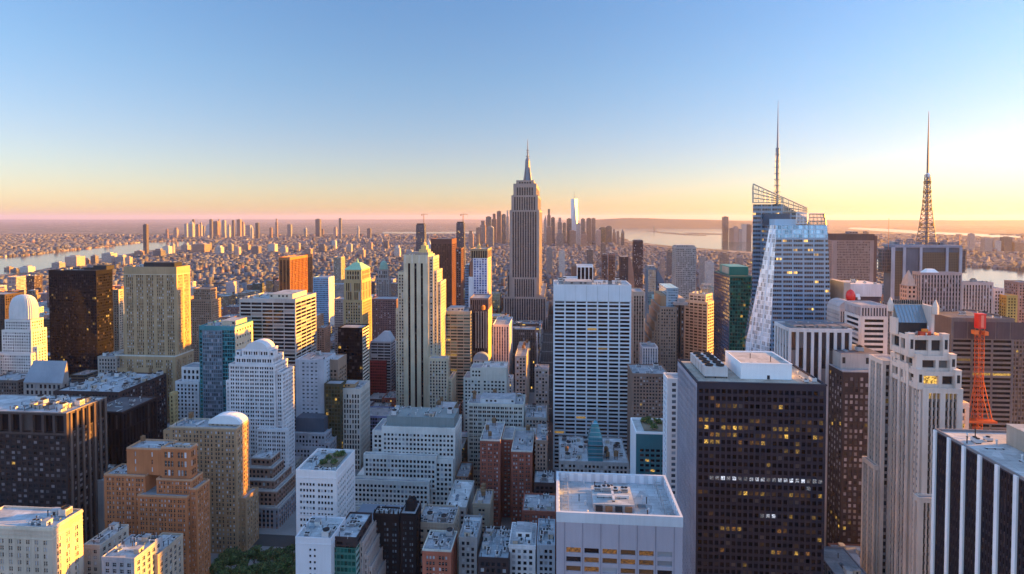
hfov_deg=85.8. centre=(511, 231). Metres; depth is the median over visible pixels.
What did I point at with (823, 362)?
window
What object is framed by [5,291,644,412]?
city blocks
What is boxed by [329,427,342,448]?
window
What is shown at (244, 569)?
park tree
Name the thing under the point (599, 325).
window
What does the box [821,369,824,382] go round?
window
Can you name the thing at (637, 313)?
office tower
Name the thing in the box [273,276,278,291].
city building
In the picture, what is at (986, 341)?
window
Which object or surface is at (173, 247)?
riverbank block
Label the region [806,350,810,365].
window
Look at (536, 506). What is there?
apartment building
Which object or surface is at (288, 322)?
window
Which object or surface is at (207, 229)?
riverside tower
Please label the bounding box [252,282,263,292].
city building
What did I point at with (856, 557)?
city building
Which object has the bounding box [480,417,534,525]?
apartment building
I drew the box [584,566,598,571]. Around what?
window
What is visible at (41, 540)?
apartment building
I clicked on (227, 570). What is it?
park tree
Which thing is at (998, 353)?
office tower
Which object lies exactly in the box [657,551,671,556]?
window
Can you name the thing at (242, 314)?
window
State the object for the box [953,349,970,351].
window
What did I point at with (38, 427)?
window
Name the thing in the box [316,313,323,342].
city building
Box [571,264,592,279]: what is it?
office tower
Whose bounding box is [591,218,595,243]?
downtown tower
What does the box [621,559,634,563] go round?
window
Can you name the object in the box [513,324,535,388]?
city building
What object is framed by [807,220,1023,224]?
hills
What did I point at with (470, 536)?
office building
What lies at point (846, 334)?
window
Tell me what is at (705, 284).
city building
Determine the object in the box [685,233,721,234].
shore
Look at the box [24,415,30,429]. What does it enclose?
window
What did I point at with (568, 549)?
window
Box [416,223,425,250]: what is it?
skyscraper
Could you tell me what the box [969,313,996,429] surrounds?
lattice tower
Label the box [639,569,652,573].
window
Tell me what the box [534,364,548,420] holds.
apartment building
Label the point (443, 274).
window
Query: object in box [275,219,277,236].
riverside tower
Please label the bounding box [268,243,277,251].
riverbank block
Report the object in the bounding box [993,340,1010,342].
window
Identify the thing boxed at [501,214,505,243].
downtown tower
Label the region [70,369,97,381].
city building
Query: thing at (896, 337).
window
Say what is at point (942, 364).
window
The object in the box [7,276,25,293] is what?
city building
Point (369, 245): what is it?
riverbank block
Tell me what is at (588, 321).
window
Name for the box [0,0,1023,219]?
sky
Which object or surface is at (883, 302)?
window
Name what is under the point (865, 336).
window
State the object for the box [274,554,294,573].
park tree
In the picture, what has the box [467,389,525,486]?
office building
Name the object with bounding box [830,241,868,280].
window
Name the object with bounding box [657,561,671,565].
window
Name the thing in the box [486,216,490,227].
downtown tower
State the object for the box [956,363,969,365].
window
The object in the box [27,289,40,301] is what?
city building
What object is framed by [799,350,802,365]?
window
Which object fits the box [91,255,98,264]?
riverbank block
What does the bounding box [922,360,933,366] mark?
window
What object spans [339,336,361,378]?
window
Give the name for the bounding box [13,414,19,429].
window
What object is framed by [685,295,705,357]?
window
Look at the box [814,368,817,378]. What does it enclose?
window
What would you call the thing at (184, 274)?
window
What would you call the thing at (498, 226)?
downtown tower
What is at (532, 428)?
office building
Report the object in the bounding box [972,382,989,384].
window
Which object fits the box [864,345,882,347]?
window
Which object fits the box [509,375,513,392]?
city building
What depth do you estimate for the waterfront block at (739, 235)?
5827.94 m
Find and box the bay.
[595,228,751,251]
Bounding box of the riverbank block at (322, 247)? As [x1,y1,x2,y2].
[318,244,326,251]
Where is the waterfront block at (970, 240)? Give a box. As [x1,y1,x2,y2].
[967,233,974,251]
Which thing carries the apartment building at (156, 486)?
on the pavement
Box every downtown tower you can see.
[468,231,473,246]
[476,227,481,245]
[480,221,485,242]
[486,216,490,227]
[486,226,493,246]
[492,214,496,242]
[497,211,500,242]
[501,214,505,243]
[506,211,508,241]
[544,215,546,241]
[546,226,551,245]
[547,209,550,226]
[551,217,554,243]
[556,230,563,245]
[558,218,561,229]
[563,222,565,243]
[566,218,571,243]
[570,230,575,245]
[576,223,580,244]
[581,218,584,233]
[581,231,586,246]
[586,218,590,243]
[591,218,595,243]
[596,229,600,244]
[599,227,604,242]
[605,226,611,243]
[612,229,615,244]
[616,231,618,244]
[621,229,623,244]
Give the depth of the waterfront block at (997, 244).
4031.38 m
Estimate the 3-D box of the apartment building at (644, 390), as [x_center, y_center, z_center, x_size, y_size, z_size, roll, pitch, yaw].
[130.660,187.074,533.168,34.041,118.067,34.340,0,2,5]
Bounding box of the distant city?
[0,234,1023,313]
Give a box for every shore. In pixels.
[657,232,705,235]
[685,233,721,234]
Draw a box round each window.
[0,294,19,351]
[0,420,104,546]
[0,540,10,573]
[1,320,44,373]
[2,414,8,429]
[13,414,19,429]
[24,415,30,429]
[35,415,41,430]
[46,415,52,430]
[49,273,112,373]
[57,416,63,430]
[72,413,74,427]
[79,410,81,425]
[90,405,92,420]
[107,477,208,573]
[121,274,191,418]
[157,377,165,438]
[166,424,257,551]
[191,289,218,361]
[200,325,250,417]
[231,366,293,470]
[241,297,315,428]
[241,302,250,304]
[253,455,295,526]
[262,306,272,308]
[273,317,283,319]
[284,310,294,312]
[284,321,294,323]
[290,257,311,292]
[314,279,327,323]
[318,328,329,351]
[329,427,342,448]
[334,257,344,282]
[335,301,341,353]
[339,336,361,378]
[355,390,369,468]
[355,433,452,511]
[373,301,395,338]
[377,271,390,295]
[397,259,450,406]
[432,244,450,307]
[456,314,471,413]
[457,250,459,304]
[465,402,466,430]
[469,406,498,485]
[482,444,522,523]
[505,192,546,328]
[555,339,626,466]
[566,547,580,551]
[566,556,580,561]
[566,566,580,570]
[576,312,585,314]
[578,267,591,279]
[584,548,598,552]
[584,557,598,561]
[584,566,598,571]
[587,320,596,322]
[587,347,596,349]
[598,324,607,326]
[602,558,616,562]
[603,256,606,279]
[603,549,616,553]
[609,256,614,279]
[621,257,625,279]
[621,550,634,554]
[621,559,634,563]
[621,568,634,573]
[634,242,642,287]
[634,390,662,417]
[639,551,653,555]
[639,560,652,564]
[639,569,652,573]
[648,270,655,312]
[655,308,677,371]
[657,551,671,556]
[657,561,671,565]
[657,570,671,573]
[672,249,695,297]
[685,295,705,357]
[698,389,821,573]
[714,273,744,359]
[791,332,795,347]
[791,350,794,363]
[799,332,802,347]
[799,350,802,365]
[806,332,810,347]
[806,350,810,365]
[814,332,817,347]
[814,350,817,365]
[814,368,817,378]
[821,350,825,365]
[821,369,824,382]
[822,332,825,347]
[828,370,866,542]
[829,333,833,347]
[829,351,832,363]
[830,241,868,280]
[837,333,840,347]
[845,333,848,348]
[864,330,882,332]
[864,335,882,337]
[864,340,882,342]
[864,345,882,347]
[865,319,883,321]
[865,324,882,326]
[871,365,964,573]
[883,302,891,354]
[895,335,898,345]
[915,340,925,349]
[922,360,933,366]
[923,376,936,383]
[925,301,959,310]
[931,340,939,349]
[936,436,1023,573]
[939,360,946,367]
[942,376,951,383]
[953,340,970,341]
[953,344,970,346]
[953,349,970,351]
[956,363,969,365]
[957,358,969,360]
[963,396,1009,429]
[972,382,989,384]
[973,340,990,342]
[973,349,990,351]
[973,354,990,356]
[992,387,1009,389]
[992,392,1009,394]
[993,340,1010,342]
[993,345,1010,347]
[993,350,1010,351]
[993,354,1010,356]
[993,359,1010,361]
[993,364,1010,366]
[993,368,1010,370]
[993,373,1009,375]
[993,378,1009,380]
[993,383,1009,384]
[1012,392,1023,423]
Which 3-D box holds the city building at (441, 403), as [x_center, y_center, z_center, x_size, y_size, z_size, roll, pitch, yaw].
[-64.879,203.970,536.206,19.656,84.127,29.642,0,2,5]
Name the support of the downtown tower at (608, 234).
on the ground
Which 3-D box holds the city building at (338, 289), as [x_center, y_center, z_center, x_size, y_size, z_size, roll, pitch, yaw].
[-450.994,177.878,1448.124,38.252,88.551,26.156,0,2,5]
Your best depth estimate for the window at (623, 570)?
229.24 m
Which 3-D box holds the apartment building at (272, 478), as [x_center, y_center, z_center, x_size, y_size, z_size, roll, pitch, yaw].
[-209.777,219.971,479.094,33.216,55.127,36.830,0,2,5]
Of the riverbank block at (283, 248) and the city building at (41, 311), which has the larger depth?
the riverbank block at (283, 248)
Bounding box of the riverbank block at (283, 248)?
[279,245,287,252]
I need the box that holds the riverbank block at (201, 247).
[192,243,210,252]
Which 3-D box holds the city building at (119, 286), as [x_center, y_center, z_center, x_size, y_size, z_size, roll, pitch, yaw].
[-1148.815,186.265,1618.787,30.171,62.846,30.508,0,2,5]
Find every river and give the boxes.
[0,241,214,273]
[877,259,1023,287]
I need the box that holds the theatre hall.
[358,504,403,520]
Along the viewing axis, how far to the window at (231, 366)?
495.24 m
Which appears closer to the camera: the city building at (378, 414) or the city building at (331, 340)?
the city building at (378, 414)
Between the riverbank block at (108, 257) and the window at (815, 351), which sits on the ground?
the riverbank block at (108, 257)
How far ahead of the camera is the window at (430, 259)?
667.47 m
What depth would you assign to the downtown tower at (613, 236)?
5044.62 m
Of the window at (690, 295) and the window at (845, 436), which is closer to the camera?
the window at (845, 436)
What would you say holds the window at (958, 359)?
in the office tower at (998, 353)
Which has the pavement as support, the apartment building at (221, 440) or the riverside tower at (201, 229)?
the apartment building at (221, 440)
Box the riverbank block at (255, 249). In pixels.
[251,245,261,253]
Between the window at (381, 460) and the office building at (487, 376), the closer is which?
the window at (381, 460)
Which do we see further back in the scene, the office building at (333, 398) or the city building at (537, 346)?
the city building at (537, 346)
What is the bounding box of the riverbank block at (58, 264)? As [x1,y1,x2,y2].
[52,261,64,268]
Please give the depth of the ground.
14384.86 m
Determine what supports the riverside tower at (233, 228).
on the ground
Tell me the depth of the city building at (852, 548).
379.27 m
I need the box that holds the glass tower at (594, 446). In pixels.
[587,420,602,461]
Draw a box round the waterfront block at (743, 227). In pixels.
[741,224,746,241]
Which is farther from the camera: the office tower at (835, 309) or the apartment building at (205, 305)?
the apartment building at (205, 305)
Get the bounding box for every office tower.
[0,292,23,351]
[48,265,113,377]
[199,317,252,417]
[239,290,316,428]
[279,254,312,292]
[295,350,335,416]
[431,238,456,307]
[446,305,471,414]
[456,247,463,305]
[465,243,491,307]
[469,294,491,363]
[493,315,512,374]
[553,277,630,468]
[556,471,682,573]
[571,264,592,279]
[631,288,644,363]
[644,283,687,372]
[645,265,655,321]
[672,245,695,299]
[677,350,826,573]
[826,344,880,545]
[827,298,844,321]
[828,231,876,281]
[830,278,881,302]
[899,270,916,299]
[912,269,961,310]
[930,424,1023,573]
[934,308,1023,429]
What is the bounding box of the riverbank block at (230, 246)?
[228,243,233,250]
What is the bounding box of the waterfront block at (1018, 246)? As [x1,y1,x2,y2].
[1012,242,1023,251]
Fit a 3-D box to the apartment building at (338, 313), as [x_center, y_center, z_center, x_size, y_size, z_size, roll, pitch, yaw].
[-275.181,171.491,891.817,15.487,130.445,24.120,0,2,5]
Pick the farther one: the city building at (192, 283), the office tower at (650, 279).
the city building at (192, 283)
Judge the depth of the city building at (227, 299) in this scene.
1162.10 m
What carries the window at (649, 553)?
in the office tower at (613, 523)
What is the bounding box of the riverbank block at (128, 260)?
[125,256,132,264]
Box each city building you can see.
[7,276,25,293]
[7,289,23,293]
[23,274,42,293]
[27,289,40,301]
[37,301,46,307]
[38,291,46,300]
[39,306,43,318]
[43,318,49,334]
[44,311,48,318]
[47,286,48,307]
[47,335,49,351]
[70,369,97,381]
[113,284,123,295]
[190,281,195,286]
[217,291,235,306]
[221,314,239,318]
[223,304,238,314]
[226,281,238,293]
[237,291,252,303]
[241,290,259,294]
[247,283,251,289]
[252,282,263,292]
[266,280,272,291]
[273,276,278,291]
[274,280,278,291]
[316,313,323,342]
[328,322,333,336]
[330,337,333,348]
[334,283,343,298]
[370,392,386,402]
[370,406,393,451]
[371,281,374,293]
[372,402,391,406]
[382,390,395,406]
[391,282,397,295]
[434,396,457,407]
[455,462,472,479]
[457,400,460,414]
[462,400,463,430]
[462,431,467,436]
[462,437,467,461]
[491,290,500,312]
[492,313,500,333]
[501,296,503,309]
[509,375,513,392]
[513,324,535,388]
[522,321,538,361]
[536,333,537,363]
[555,469,558,493]
[701,283,713,286]
[701,287,708,291]
[709,284,713,298]
[824,546,866,573]
[828,542,860,556]
[849,553,859,564]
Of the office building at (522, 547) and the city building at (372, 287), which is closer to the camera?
the office building at (522, 547)
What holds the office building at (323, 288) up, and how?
on the pavement
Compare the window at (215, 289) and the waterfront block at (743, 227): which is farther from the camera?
the waterfront block at (743, 227)
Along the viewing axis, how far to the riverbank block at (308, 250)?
3314.75 m
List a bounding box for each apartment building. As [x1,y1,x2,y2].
[0,370,26,393]
[0,505,83,573]
[97,464,119,533]
[103,435,210,573]
[113,289,123,350]
[163,411,258,553]
[175,362,199,420]
[191,287,224,361]
[226,338,294,472]
[249,449,295,528]
[316,325,329,352]
[333,256,344,282]
[334,297,343,353]
[372,296,397,338]
[422,527,457,573]
[472,483,493,535]
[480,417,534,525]
[515,339,529,403]
[522,492,555,573]
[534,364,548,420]
[535,422,547,469]
[627,363,666,468]
[639,341,657,363]
[999,293,1017,321]
[1004,280,1023,321]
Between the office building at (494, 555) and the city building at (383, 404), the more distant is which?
the city building at (383, 404)
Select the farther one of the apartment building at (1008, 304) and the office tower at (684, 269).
the office tower at (684, 269)
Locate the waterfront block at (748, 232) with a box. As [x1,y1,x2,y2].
[746,224,751,241]
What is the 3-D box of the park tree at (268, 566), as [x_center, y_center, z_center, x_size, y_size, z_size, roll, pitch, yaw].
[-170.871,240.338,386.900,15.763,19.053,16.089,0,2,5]
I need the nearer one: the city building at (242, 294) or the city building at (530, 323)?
the city building at (530, 323)
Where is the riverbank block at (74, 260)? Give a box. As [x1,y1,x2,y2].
[65,255,84,265]
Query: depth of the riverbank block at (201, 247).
3897.36 m
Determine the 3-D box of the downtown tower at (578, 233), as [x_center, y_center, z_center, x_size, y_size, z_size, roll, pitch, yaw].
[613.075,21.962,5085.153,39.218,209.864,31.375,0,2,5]
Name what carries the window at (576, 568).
in the office tower at (613, 523)
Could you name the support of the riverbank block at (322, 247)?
on the ground
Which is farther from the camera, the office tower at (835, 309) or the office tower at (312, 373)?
the office tower at (312, 373)
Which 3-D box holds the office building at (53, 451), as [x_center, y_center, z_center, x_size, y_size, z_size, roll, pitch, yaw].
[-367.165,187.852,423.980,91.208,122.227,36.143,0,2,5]
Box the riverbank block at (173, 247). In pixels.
[170,243,174,252]
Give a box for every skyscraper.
[0,294,46,374]
[115,262,193,418]
[343,258,371,376]
[373,496,421,573]
[376,258,390,296]
[396,239,455,406]
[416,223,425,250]
[456,222,465,287]
[501,139,548,329]
[571,193,577,230]
[713,264,751,359]
[745,117,830,351]
[860,297,969,573]
[876,113,966,354]
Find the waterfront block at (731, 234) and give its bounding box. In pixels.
[729,228,733,241]
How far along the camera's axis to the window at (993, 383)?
453.02 m
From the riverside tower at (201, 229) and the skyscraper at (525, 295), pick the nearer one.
the skyscraper at (525, 295)
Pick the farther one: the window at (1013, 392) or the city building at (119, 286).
the city building at (119, 286)
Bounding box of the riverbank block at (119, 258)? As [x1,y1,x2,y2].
[115,255,126,262]
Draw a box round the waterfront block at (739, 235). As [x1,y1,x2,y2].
[738,229,741,241]
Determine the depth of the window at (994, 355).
452.46 m
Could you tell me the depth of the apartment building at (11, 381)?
612.74 m
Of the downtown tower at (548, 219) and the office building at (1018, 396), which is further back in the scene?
the downtown tower at (548, 219)
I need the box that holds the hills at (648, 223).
[580,218,752,227]
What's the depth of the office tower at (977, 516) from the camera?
213.27 m
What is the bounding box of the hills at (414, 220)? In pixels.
[0,219,585,221]
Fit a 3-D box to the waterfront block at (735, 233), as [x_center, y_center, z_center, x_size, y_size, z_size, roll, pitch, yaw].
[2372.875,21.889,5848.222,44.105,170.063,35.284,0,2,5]
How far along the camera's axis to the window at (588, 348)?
564.48 m
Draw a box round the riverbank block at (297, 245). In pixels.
[294,242,300,250]
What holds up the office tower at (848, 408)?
on the pavement
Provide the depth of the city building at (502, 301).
1432.82 m
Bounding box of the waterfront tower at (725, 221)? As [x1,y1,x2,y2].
[722,216,728,240]
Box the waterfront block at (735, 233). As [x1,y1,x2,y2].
[733,226,737,241]
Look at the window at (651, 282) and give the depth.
887.61 m
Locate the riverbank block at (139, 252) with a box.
[134,250,144,256]
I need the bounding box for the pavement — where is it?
[211,329,554,573]
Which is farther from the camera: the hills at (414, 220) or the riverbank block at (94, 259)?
the hills at (414, 220)
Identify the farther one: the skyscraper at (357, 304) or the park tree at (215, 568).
the skyscraper at (357, 304)
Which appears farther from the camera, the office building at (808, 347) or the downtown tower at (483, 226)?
the downtown tower at (483, 226)
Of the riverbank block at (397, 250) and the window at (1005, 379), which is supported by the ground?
the riverbank block at (397, 250)
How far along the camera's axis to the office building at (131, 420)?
473.10 m
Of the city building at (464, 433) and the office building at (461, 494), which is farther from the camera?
the city building at (464, 433)
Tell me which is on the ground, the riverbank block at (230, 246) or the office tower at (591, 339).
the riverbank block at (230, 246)
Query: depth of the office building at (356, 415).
566.17 m
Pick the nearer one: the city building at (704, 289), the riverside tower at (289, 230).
the city building at (704, 289)
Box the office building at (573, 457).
[559,435,628,473]
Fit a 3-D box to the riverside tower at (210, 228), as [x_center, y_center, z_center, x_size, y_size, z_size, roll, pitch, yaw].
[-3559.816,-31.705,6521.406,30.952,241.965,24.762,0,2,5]
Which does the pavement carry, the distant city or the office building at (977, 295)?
the office building at (977, 295)
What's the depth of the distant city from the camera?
3606.17 m
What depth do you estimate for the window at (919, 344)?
291.92 m
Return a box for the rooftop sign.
[846,289,860,300]
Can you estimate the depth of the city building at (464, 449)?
534.82 m
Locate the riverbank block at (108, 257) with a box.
[101,252,116,262]
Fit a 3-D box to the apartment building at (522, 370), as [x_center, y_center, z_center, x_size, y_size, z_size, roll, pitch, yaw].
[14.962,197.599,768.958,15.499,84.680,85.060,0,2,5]
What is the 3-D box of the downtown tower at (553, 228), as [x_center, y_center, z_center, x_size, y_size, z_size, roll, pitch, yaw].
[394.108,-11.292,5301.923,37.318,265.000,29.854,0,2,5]
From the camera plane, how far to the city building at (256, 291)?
1385.67 m
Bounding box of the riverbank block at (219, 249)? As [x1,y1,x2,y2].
[215,245,223,253]
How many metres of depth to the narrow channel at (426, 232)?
9563.31 m
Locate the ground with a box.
[0,219,1023,275]
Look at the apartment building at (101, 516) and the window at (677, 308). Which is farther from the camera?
the window at (677, 308)
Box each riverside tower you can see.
[173,228,178,237]
[184,223,187,237]
[188,221,194,236]
[196,224,199,235]
[200,223,202,235]
[206,223,208,234]
[209,219,212,237]
[213,221,219,237]
[222,220,225,237]
[227,224,230,237]
[232,220,234,236]
[236,219,241,235]
[242,222,244,235]
[246,225,251,235]
[255,223,259,237]
[269,227,272,237]
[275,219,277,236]
[287,224,291,236]
[315,219,320,236]
[333,227,336,235]
[339,218,341,238]
[367,228,370,237]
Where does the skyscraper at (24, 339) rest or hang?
on the pavement
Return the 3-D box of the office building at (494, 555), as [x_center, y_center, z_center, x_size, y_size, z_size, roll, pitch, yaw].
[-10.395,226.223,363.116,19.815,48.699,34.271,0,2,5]
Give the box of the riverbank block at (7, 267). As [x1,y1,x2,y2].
[4,266,13,269]
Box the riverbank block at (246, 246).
[242,243,250,249]
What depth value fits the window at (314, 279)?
1088.06 m
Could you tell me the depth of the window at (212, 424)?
426.09 m
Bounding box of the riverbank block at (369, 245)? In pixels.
[367,242,372,249]
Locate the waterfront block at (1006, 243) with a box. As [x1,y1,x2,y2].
[1000,236,1011,250]
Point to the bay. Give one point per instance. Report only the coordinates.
(707, 241)
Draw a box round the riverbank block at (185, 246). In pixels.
[181,243,190,250]
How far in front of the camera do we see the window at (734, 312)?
599.42 m
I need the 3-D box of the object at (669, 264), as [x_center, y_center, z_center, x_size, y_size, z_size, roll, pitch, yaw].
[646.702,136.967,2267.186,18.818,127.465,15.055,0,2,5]
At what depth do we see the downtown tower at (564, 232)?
5179.23 m
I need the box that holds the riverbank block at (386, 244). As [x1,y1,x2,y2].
[383,240,388,248]
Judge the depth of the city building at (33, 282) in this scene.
1593.20 m
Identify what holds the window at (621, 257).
in the apartment tower at (626, 273)
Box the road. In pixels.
[252,309,552,546]
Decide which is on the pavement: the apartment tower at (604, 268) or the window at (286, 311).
the apartment tower at (604, 268)
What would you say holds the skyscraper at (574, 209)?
on the ground
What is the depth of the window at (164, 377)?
558.72 m
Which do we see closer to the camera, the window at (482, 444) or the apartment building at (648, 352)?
the window at (482, 444)
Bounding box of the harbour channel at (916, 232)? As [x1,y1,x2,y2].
[848,227,1019,237]
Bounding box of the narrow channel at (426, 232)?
[382,232,475,233]
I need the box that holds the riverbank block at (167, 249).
[162,245,171,254]
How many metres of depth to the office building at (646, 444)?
418.17 m
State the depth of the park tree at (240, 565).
384.86 m
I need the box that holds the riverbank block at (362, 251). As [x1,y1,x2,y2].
[357,248,365,256]
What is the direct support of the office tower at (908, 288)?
on the pavement
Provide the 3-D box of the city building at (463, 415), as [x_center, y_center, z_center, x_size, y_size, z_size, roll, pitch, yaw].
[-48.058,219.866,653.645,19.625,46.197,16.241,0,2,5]
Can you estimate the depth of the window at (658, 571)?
228.01 m
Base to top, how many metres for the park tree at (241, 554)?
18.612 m
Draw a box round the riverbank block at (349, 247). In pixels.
[347,243,352,251]
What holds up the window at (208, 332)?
in the office tower at (221, 342)
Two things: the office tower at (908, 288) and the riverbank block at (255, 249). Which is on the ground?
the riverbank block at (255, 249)
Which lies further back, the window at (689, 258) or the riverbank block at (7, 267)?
the riverbank block at (7, 267)
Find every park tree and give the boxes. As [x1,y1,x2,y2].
[209,561,223,573]
[212,551,230,568]
[217,565,233,573]
[223,546,240,569]
[231,550,248,566]
[232,557,249,573]
[240,565,254,573]
[246,544,261,563]
[249,560,264,573]
[257,549,269,561]
[257,559,276,573]
[263,546,280,560]
[266,569,281,573]
[273,543,295,560]
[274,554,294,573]
[283,560,295,573]
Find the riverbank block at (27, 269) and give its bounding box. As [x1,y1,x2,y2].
[20,265,34,272]
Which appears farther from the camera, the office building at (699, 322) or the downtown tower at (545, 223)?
the downtown tower at (545, 223)
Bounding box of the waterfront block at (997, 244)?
[993,240,1000,250]
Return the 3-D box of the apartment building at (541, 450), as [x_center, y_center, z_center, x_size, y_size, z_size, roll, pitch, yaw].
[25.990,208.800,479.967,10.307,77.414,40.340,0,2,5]
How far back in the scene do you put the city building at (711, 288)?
1312.73 m
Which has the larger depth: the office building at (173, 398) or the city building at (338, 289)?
the city building at (338, 289)
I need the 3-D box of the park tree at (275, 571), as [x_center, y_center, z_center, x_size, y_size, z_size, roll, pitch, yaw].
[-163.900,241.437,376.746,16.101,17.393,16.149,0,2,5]
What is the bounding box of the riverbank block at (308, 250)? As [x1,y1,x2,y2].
[304,248,312,253]
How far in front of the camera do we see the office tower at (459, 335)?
702.18 m
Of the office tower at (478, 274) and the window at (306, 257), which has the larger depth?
the window at (306, 257)
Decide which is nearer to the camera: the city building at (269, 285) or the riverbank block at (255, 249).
the city building at (269, 285)
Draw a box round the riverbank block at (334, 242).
[332,240,336,248]
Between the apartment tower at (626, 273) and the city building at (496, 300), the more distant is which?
the city building at (496, 300)
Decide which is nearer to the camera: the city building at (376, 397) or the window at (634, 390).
the window at (634, 390)
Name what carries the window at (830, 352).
in the office building at (808, 347)
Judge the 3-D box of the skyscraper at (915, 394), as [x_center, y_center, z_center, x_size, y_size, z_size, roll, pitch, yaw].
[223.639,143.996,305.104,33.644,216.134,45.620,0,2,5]
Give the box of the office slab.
[663,372,677,501]
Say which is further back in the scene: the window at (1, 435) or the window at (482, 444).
the window at (482, 444)
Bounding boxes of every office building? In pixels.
[0,394,107,546]
[23,360,68,394]
[54,370,166,438]
[97,351,123,373]
[107,395,156,464]
[169,391,177,424]
[295,413,336,462]
[295,455,302,485]
[295,516,345,573]
[296,448,355,534]
[313,276,333,324]
[324,379,345,448]
[330,354,346,380]
[334,512,385,573]
[338,324,369,379]
[343,380,369,470]
[355,405,461,511]
[370,331,395,394]
[421,503,459,573]
[446,480,473,530]
[459,515,481,573]
[463,361,508,430]
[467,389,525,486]
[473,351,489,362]
[478,526,510,573]
[508,521,536,573]
[515,427,535,473]
[525,403,546,427]
[534,470,554,493]
[537,518,554,573]
[559,435,628,473]
[563,276,577,278]
[630,416,662,474]
[656,268,663,290]
[684,290,713,358]
[774,321,854,545]
[844,300,887,354]
[962,278,993,313]
[993,287,1004,314]
[1012,339,1023,423]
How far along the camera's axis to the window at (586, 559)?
230.36 m
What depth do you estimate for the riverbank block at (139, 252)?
3509.38 m
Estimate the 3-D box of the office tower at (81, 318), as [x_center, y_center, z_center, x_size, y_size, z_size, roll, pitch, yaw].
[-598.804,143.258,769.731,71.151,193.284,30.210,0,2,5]
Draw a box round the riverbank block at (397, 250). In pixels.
[394,245,400,256]
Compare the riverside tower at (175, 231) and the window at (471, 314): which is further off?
the riverside tower at (175, 231)
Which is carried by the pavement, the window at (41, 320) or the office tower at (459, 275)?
the office tower at (459, 275)
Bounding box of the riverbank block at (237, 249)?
[234,246,240,254]
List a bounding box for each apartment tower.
[143,224,148,253]
[601,253,606,279]
[608,252,614,279]
[619,256,633,287]
[632,239,642,289]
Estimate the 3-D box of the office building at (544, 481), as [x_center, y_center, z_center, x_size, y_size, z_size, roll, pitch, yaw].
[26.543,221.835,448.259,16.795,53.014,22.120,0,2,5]
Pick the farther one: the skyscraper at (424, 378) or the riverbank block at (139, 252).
the riverbank block at (139, 252)
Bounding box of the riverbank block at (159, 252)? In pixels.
[153,248,165,255]
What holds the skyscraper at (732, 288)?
on the pavement
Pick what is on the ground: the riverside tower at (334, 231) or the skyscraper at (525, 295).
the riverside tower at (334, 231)
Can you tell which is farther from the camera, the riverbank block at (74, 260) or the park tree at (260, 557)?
the riverbank block at (74, 260)
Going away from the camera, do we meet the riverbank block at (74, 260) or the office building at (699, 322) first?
the office building at (699, 322)
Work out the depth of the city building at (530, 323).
994.63 m
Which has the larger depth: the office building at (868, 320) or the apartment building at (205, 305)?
the apartment building at (205, 305)
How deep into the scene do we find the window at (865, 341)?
426.71 m
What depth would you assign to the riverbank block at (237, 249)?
3664.42 m
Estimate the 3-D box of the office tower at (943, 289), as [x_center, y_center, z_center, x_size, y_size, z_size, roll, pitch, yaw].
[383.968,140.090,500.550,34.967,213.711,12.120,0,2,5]
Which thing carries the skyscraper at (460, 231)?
on the pavement
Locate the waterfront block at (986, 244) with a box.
[980,238,992,251]
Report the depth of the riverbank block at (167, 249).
3704.26 m
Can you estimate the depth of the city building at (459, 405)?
618.38 m
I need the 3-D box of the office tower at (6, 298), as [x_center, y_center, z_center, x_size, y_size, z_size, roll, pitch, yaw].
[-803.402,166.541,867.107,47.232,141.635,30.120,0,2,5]
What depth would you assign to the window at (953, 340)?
454.57 m
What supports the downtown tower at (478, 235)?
on the ground

